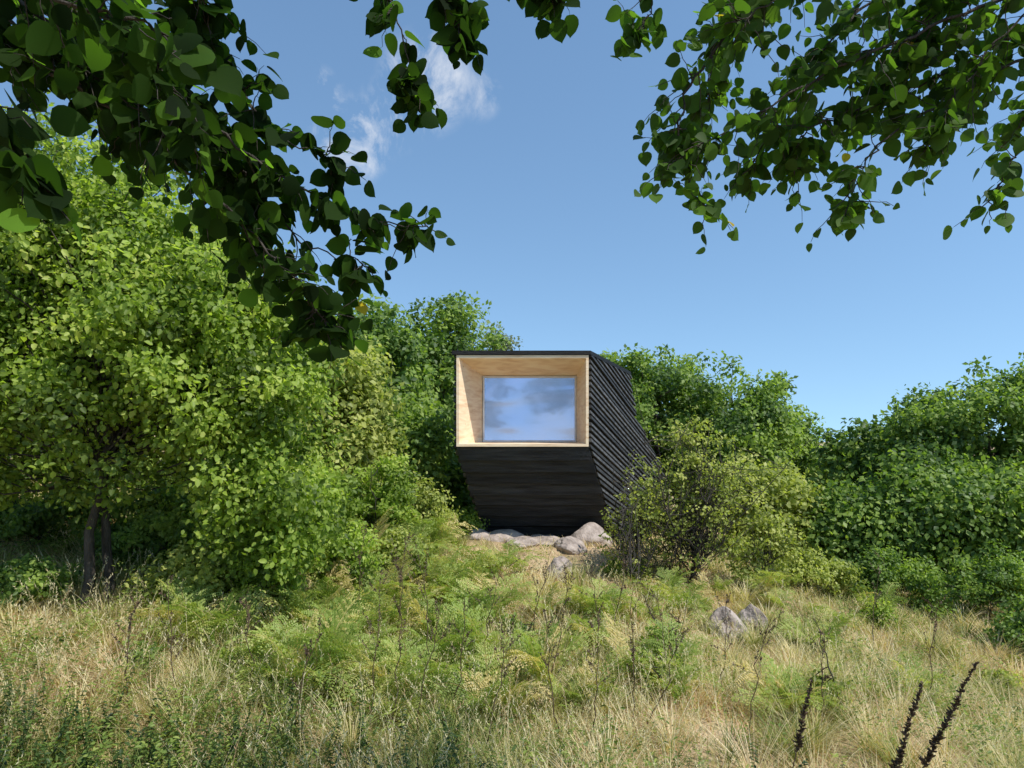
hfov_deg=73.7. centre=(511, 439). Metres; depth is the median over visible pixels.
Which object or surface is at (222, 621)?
bracken fern
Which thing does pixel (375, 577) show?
bracken fern
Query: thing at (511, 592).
bracken fern
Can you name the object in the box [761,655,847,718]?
bracken fern
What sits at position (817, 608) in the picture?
bracken fern
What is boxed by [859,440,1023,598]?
broadleaf tree
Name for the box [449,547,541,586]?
bracken fern
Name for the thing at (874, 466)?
broadleaf tree
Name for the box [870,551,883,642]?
dry flower stalk
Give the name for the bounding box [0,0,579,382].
overhanging tree
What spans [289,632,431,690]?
bracken fern
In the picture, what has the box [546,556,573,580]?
rock
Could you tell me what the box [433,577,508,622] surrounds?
bracken fern
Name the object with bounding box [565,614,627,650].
bracken fern
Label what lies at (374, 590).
dry flower stalk
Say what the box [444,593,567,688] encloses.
bracken fern
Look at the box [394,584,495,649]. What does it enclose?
bracken fern
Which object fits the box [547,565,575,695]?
dry flower stalk
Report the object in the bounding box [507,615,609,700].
bracken fern
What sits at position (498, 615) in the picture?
bracken fern
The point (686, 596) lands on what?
bracken fern
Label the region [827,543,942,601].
bush
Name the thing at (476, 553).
bracken fern
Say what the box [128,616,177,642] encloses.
bracken fern
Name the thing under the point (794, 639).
bracken fern
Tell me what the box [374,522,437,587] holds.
bush
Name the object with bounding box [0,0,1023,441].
sky
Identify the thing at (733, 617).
rock
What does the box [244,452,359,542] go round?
bush
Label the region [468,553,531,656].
dry flower stalk
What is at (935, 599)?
bush
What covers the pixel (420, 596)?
bracken fern
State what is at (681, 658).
bracken fern
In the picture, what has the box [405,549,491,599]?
bracken fern
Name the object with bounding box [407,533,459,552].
bracken fern
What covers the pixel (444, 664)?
bracken fern
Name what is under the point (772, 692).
bracken fern
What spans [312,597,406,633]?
bracken fern
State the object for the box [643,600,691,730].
dry flower stalk
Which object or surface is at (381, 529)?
bracken fern
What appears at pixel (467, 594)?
bracken fern
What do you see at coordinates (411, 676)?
bracken fern
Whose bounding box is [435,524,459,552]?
bush
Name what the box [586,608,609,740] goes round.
dry flower stalk
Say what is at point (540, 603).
bracken fern
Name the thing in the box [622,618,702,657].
bracken fern
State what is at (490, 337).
broadleaf tree
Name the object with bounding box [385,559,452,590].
bracken fern
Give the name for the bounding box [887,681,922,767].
dry flower stalk
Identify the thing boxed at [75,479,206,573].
bush
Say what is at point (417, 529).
bracken fern
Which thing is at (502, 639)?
bracken fern
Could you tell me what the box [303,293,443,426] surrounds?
broadleaf tree
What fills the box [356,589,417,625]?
bracken fern
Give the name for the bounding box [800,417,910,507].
broadleaf tree
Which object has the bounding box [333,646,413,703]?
bracken fern
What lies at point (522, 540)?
rock
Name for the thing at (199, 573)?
bush
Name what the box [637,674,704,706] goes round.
bracken fern
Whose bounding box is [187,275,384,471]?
broadleaf tree
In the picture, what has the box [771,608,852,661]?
bracken fern
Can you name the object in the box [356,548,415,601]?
bracken fern
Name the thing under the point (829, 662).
bracken fern
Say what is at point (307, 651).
dry flower stalk
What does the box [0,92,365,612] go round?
hazel tree
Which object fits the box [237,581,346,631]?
bracken fern
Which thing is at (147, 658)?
bush
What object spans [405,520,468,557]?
bracken fern
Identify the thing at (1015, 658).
bracken fern
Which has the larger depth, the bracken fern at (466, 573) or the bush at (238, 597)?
the bracken fern at (466, 573)
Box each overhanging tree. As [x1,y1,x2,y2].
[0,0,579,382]
[605,0,1023,253]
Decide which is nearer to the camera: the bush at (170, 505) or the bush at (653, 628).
the bush at (653, 628)
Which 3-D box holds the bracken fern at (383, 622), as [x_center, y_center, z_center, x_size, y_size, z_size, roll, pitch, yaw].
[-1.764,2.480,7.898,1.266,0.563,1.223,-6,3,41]
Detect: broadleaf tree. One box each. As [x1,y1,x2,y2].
[0,115,157,477]
[111,207,283,491]
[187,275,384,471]
[267,335,419,504]
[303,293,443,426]
[372,384,462,515]
[394,290,491,434]
[424,416,477,521]
[438,321,510,375]
[475,321,522,350]
[598,349,651,442]
[603,342,730,504]
[647,349,741,510]
[656,350,812,529]
[709,451,847,564]
[775,398,825,516]
[782,436,830,520]
[791,467,935,573]
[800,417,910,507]
[847,381,1018,562]
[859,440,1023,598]
[878,352,1023,558]
[952,447,1023,596]
[974,376,1023,467]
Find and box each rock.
[463,528,488,539]
[485,529,524,542]
[504,536,539,548]
[530,534,559,544]
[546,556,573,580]
[552,536,587,554]
[571,522,612,547]
[704,606,749,641]
[737,604,767,629]
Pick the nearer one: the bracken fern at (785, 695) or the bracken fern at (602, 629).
the bracken fern at (785, 695)
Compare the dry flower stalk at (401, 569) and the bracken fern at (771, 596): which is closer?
the dry flower stalk at (401, 569)
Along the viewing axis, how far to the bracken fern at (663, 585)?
10.78 m
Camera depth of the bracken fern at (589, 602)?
9.64 m
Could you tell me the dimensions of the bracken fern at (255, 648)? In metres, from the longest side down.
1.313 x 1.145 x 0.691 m
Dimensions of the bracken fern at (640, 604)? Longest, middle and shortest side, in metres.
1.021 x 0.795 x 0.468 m
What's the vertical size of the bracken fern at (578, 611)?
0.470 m
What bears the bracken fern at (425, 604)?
on the ground at (556, 553)
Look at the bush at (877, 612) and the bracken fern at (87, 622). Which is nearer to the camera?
the bracken fern at (87, 622)
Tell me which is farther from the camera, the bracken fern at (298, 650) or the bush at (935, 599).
the bush at (935, 599)
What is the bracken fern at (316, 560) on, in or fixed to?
on the ground at (556, 553)
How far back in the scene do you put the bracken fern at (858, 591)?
12.12 m
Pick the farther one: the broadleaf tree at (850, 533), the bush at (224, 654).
the broadleaf tree at (850, 533)
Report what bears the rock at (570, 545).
on the ground at (556, 553)
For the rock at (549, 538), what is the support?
on the ground at (556, 553)
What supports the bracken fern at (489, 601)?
on the ground at (556, 553)
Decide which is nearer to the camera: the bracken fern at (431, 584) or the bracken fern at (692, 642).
the bracken fern at (692, 642)
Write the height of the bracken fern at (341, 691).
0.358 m
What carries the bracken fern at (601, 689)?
on the ground at (556, 553)
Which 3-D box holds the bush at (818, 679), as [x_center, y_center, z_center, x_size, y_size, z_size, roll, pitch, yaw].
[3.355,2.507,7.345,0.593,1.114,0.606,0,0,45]
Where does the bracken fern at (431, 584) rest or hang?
on the ground at (556, 553)
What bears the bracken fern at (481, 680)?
on the ground at (556, 553)
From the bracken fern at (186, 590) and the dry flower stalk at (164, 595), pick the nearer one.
the dry flower stalk at (164, 595)
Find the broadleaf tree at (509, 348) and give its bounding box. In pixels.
[475,321,522,350]
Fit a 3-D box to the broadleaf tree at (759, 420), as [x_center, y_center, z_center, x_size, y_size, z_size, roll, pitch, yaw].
[6.936,0.117,21.899,4.866,5.994,4.623,0,0,-32]
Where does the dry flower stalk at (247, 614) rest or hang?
on the ground at (556, 553)
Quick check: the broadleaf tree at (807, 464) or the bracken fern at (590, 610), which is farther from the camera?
the broadleaf tree at (807, 464)
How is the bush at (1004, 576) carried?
on the ground at (556, 553)
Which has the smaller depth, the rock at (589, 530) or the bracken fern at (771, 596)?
the bracken fern at (771, 596)
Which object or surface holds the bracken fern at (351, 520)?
on the ground at (556, 553)
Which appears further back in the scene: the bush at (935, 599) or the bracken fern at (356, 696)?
the bush at (935, 599)
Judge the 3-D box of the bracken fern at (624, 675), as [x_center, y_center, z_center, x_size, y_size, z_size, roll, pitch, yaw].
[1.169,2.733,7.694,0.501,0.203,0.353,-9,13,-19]
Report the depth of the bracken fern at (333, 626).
7.06 m
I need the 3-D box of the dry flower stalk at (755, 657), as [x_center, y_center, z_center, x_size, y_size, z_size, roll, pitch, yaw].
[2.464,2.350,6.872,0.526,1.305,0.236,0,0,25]
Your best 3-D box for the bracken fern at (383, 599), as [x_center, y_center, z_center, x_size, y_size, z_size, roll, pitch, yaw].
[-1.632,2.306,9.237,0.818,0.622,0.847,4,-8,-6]
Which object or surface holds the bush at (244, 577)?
on the ground at (556, 553)
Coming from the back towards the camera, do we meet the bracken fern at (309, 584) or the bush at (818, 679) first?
the bracken fern at (309, 584)
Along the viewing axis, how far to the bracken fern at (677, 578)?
10.93 m
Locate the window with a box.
[483,376,575,441]
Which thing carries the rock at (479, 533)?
on the ground at (556, 553)
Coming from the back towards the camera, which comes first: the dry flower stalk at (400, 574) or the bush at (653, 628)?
the bush at (653, 628)
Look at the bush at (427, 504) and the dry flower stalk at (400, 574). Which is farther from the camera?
the bush at (427, 504)
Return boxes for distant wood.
[295,294,663,477]
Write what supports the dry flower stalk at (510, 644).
on the ground at (556, 553)
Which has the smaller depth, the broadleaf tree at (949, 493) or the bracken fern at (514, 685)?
the bracken fern at (514, 685)
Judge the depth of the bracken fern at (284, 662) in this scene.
6.89 m
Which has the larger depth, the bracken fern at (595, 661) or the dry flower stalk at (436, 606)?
the bracken fern at (595, 661)
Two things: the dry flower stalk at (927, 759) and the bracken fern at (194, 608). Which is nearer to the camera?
the dry flower stalk at (927, 759)
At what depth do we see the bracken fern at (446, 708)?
6.72 m
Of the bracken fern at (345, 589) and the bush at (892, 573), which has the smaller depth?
the bracken fern at (345, 589)
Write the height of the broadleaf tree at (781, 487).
2.545 m
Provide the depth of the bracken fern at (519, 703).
6.77 m
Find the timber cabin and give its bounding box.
[452,351,664,543]
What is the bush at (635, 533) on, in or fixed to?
on the ground at (556, 553)
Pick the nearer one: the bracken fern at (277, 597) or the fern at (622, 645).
the fern at (622, 645)
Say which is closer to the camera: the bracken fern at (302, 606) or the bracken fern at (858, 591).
the bracken fern at (302, 606)
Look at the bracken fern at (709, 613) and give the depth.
10.17 m
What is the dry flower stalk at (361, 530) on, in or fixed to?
on the ground at (556, 553)
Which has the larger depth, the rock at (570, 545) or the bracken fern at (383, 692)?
the rock at (570, 545)
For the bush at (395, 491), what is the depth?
11.31 m
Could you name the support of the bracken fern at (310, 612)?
on the ground at (556, 553)
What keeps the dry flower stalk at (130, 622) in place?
on the ground at (556, 553)
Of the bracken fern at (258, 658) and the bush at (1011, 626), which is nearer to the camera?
the bracken fern at (258, 658)
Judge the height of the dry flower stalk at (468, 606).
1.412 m
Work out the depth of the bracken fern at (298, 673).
6.95 m
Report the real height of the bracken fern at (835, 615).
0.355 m
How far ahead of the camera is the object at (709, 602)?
10.61 m
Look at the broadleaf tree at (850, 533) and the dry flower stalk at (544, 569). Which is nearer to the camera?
the dry flower stalk at (544, 569)
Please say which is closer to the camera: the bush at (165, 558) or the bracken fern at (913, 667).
the bracken fern at (913, 667)
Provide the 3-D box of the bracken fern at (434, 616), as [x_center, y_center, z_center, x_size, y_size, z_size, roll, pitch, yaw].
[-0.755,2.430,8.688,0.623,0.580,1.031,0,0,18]
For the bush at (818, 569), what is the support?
on the ground at (556, 553)
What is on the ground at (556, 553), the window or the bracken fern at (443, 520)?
the bracken fern at (443, 520)
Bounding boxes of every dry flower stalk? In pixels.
[111,596,142,706]
[157,575,184,710]
[238,588,259,681]
[292,617,322,735]
[351,524,376,614]
[358,569,389,729]
[388,537,407,738]
[391,533,416,635]
[406,544,430,687]
[411,598,454,739]
[450,587,492,706]
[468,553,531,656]
[486,615,520,745]
[530,547,552,643]
[538,609,569,737]
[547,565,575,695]
[578,555,604,651]
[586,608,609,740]
[612,549,628,633]
[622,583,638,723]
[635,578,676,672]
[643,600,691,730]
[710,589,732,695]
[728,611,784,733]
[791,679,812,767]
[808,625,831,727]
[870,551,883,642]
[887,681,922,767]
[918,661,979,767]
[922,595,945,706]
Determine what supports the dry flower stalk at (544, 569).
on the ground at (556, 553)
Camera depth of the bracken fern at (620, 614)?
9.54 m
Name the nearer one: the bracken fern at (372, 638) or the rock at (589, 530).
the bracken fern at (372, 638)
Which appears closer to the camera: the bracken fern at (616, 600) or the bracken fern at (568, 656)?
the bracken fern at (568, 656)
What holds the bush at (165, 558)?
on the ground at (556, 553)
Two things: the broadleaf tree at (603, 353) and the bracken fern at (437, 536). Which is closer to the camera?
the bracken fern at (437, 536)
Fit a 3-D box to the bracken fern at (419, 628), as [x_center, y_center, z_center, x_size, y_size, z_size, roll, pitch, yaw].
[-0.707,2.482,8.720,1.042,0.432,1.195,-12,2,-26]
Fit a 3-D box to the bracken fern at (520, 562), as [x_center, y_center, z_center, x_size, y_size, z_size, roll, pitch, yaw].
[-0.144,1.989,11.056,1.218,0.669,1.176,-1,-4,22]
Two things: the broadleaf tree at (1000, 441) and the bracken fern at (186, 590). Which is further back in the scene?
the broadleaf tree at (1000, 441)
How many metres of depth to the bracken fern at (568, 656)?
8.05 m
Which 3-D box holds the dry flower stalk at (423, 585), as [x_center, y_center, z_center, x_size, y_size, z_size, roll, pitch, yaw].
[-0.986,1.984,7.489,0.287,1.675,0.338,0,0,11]
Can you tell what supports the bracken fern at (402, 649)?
on the ground at (556, 553)
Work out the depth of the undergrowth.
6.30 m
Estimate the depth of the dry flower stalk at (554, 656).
6.37 m
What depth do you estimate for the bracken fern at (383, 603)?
8.36 m
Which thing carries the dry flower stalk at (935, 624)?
on the ground at (556, 553)
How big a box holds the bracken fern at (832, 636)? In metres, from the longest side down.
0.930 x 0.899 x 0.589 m
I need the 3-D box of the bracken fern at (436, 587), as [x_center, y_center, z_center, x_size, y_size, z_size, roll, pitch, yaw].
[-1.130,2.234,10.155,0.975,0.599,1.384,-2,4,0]
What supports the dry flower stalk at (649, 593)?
on the ground at (556, 553)
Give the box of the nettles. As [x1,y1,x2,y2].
[0,663,946,767]
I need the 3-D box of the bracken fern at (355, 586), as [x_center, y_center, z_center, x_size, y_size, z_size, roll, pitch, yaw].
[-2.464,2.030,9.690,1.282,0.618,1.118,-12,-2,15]
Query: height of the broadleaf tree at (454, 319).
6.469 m
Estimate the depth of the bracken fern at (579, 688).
7.20 m
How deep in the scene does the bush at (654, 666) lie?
7.77 m
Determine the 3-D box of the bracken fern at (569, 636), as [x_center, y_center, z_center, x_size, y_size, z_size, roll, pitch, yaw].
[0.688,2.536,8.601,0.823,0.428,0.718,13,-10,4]
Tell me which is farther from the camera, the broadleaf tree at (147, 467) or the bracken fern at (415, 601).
the broadleaf tree at (147, 467)
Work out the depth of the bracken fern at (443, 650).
7.83 m
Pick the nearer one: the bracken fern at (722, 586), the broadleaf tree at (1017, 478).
the bracken fern at (722, 586)
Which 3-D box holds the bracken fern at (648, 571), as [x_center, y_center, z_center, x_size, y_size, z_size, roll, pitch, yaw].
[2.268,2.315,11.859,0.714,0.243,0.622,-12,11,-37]
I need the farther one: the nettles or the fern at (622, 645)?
the fern at (622, 645)
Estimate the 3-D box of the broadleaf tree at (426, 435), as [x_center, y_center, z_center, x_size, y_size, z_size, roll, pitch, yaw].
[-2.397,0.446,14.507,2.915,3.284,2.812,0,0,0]
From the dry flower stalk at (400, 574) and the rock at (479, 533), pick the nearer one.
the dry flower stalk at (400, 574)
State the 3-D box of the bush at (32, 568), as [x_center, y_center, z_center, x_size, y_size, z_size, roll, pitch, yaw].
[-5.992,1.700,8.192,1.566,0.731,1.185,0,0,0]
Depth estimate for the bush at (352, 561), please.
9.58 m
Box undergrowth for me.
[0,453,1023,767]
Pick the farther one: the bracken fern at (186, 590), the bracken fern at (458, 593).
the bracken fern at (458, 593)
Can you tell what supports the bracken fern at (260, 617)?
on the ground at (556, 553)
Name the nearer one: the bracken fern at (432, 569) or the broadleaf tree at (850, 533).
the bracken fern at (432, 569)
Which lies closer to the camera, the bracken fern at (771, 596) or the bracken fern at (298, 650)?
the bracken fern at (298, 650)
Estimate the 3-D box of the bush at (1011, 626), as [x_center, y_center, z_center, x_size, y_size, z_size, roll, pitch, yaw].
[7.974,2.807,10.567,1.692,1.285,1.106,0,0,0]
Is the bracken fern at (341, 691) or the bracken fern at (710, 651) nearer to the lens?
the bracken fern at (341, 691)
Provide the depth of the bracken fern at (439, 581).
10.33 m
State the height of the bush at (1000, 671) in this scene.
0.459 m
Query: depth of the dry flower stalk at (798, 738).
4.79 m
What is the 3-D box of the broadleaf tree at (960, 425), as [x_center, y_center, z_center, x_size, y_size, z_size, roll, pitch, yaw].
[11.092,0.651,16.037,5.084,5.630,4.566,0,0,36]
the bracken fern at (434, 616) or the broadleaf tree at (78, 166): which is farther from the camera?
the broadleaf tree at (78, 166)
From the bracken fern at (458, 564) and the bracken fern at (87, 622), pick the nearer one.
the bracken fern at (87, 622)
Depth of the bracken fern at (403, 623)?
8.52 m
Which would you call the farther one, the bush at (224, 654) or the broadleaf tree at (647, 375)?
the broadleaf tree at (647, 375)
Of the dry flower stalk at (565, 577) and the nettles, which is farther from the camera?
the dry flower stalk at (565, 577)
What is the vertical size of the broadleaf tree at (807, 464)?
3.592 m
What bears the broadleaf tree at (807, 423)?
on the ground at (556, 553)
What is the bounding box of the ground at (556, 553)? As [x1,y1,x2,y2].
[0,409,1023,767]
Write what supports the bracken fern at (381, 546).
on the ground at (556, 553)
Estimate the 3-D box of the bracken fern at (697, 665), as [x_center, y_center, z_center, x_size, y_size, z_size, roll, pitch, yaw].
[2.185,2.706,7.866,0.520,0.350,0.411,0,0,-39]
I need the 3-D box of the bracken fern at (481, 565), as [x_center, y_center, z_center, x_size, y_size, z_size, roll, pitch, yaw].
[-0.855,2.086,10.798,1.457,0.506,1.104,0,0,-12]
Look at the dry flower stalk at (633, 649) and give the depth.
6.81 m
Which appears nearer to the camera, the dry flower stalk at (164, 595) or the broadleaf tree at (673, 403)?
the dry flower stalk at (164, 595)
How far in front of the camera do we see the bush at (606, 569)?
11.65 m
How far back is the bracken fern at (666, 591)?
10.37 m
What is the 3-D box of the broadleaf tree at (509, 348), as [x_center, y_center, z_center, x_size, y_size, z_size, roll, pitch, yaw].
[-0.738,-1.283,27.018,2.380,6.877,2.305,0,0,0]
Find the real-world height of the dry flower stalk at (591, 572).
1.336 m
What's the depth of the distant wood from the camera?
38.22 m
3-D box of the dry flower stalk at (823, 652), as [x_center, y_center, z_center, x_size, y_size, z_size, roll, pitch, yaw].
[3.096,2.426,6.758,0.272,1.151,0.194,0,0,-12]
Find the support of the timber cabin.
on the ground at (556, 553)
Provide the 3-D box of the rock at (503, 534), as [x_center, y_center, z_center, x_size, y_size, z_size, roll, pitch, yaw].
[-0.206,2.036,13.950,0.978,0.412,0.771,0,0,-23]
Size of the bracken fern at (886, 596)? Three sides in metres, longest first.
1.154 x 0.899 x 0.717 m
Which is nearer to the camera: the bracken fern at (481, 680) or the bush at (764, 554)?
the bracken fern at (481, 680)
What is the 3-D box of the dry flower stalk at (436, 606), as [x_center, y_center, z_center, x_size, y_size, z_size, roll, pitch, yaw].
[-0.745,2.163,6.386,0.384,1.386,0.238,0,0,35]
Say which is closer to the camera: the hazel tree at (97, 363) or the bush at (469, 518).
the hazel tree at (97, 363)
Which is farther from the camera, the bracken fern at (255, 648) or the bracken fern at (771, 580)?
the bracken fern at (771, 580)
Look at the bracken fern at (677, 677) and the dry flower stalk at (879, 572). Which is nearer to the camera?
the bracken fern at (677, 677)
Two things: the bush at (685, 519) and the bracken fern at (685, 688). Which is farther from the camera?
the bush at (685, 519)
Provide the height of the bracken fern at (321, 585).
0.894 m
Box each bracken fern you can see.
[42,614,117,645]
[112,578,259,643]
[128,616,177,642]
[136,584,257,650]
[154,589,265,648]
[216,646,356,706]
[225,587,374,694]
[228,609,348,671]
[230,615,359,695]
[233,662,337,697]
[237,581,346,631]
[238,541,346,588]
[247,612,356,643]
[261,569,304,613]
[266,586,377,622]
[268,549,352,604]
[275,578,355,622]
[281,567,328,609]
[285,600,406,692]
[285,635,314,692]
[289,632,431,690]
[304,594,390,646]
[310,554,386,596]
[311,564,356,605]
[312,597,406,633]
[315,672,390,710]
[323,635,454,704]
[324,551,418,602]
[328,648,441,703]
[331,667,418,730]
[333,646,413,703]
[336,638,445,726]
[339,516,367,532]
[349,507,393,553]
[350,626,398,653]
[353,616,433,654]
[355,615,427,644]
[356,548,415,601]
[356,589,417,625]
[359,639,498,698]
[363,574,474,610]
[363,587,451,628]
[364,535,394,563]
[364,585,420,624]
[376,518,447,572]
[383,635,420,657]
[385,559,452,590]
[391,606,488,668]
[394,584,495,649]
[395,513,476,551]
[395,567,466,603]
[402,536,488,597]
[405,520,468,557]
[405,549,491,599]
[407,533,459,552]
[410,550,431,582]
[411,615,486,649]
[412,595,462,626]
[420,560,480,604]
[423,691,492,726]
[426,567,542,624]
[427,554,504,573]
[428,640,551,728]
[429,557,496,587]
[429,610,480,646]
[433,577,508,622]
[436,578,509,615]
[437,588,486,608]
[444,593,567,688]
[449,543,511,571]
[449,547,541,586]
[450,585,513,617]
[476,609,512,625]
[478,539,549,580]
[480,673,550,716]
[488,673,533,704]
[493,632,518,653]
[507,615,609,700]
[510,582,580,619]
[535,620,590,652]
[547,647,584,670]
[548,575,634,619]
[549,656,603,708]
[557,584,606,618]
[559,591,634,620]
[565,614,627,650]
[565,673,623,709]
[566,645,628,695]
[571,585,624,615]
[579,609,618,654]
[600,671,631,694]
[601,594,642,622]
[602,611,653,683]
[612,592,671,623]
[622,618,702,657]
[623,577,683,604]
[631,566,693,599]
[631,611,724,690]
[634,656,693,694]
[635,566,666,579]
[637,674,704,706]
[644,580,713,619]
[651,567,706,599]
[667,633,706,665]
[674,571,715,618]
[681,655,718,686]
[692,607,714,625]
[692,637,719,649]
[703,643,717,658]
[710,574,733,594]
[716,651,846,722]
[731,557,805,595]
[761,587,797,612]
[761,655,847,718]
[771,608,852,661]
[776,625,818,647]
[783,649,853,692]
[786,618,850,654]
[804,601,837,615]
[812,609,867,626]
[842,585,877,602]
[852,580,907,615]
[882,651,957,693]
[1006,654,1022,660]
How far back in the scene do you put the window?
13.99 m
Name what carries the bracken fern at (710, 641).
on the ground at (556, 553)
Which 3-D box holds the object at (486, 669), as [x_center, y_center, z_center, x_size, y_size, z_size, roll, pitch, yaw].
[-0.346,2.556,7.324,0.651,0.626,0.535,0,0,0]
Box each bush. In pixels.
[0,466,120,550]
[0,551,83,611]
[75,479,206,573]
[107,638,167,676]
[118,535,236,614]
[121,477,257,549]
[141,540,176,576]
[184,509,321,620]
[200,647,247,681]
[212,583,265,609]
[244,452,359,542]
[296,508,385,592]
[331,451,425,537]
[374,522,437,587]
[404,471,463,542]
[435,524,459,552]
[448,588,496,629]
[451,504,489,536]
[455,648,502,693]
[485,612,538,639]
[597,450,710,586]
[597,556,644,580]
[609,386,809,587]
[637,590,684,662]
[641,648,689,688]
[718,502,806,593]
[770,544,869,597]
[800,619,855,724]
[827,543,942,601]
[851,592,907,629]
[900,536,1023,619]
[914,591,957,612]
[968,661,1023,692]
[972,590,1023,658]
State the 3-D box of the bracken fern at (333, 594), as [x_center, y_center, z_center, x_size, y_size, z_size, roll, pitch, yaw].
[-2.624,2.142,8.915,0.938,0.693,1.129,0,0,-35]
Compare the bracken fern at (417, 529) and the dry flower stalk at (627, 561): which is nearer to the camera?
the dry flower stalk at (627, 561)
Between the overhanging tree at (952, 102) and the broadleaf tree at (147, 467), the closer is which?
the overhanging tree at (952, 102)
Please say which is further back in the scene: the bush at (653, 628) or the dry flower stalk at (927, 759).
the bush at (653, 628)
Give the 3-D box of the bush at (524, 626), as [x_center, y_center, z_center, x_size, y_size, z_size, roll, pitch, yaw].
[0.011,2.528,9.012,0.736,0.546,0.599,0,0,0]
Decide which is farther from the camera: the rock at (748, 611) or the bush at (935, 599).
the bush at (935, 599)
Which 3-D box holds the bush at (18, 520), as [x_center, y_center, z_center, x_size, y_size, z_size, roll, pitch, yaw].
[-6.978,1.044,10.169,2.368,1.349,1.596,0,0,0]
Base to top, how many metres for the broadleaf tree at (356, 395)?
3.943 m
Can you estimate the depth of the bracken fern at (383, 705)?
6.75 m
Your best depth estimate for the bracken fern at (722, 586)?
11.47 m
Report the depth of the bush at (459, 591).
9.29 m
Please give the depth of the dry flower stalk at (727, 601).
7.61 m
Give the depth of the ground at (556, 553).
7.08 m
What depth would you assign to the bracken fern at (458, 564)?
10.47 m
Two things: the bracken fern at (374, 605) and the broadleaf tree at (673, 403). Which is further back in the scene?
the broadleaf tree at (673, 403)

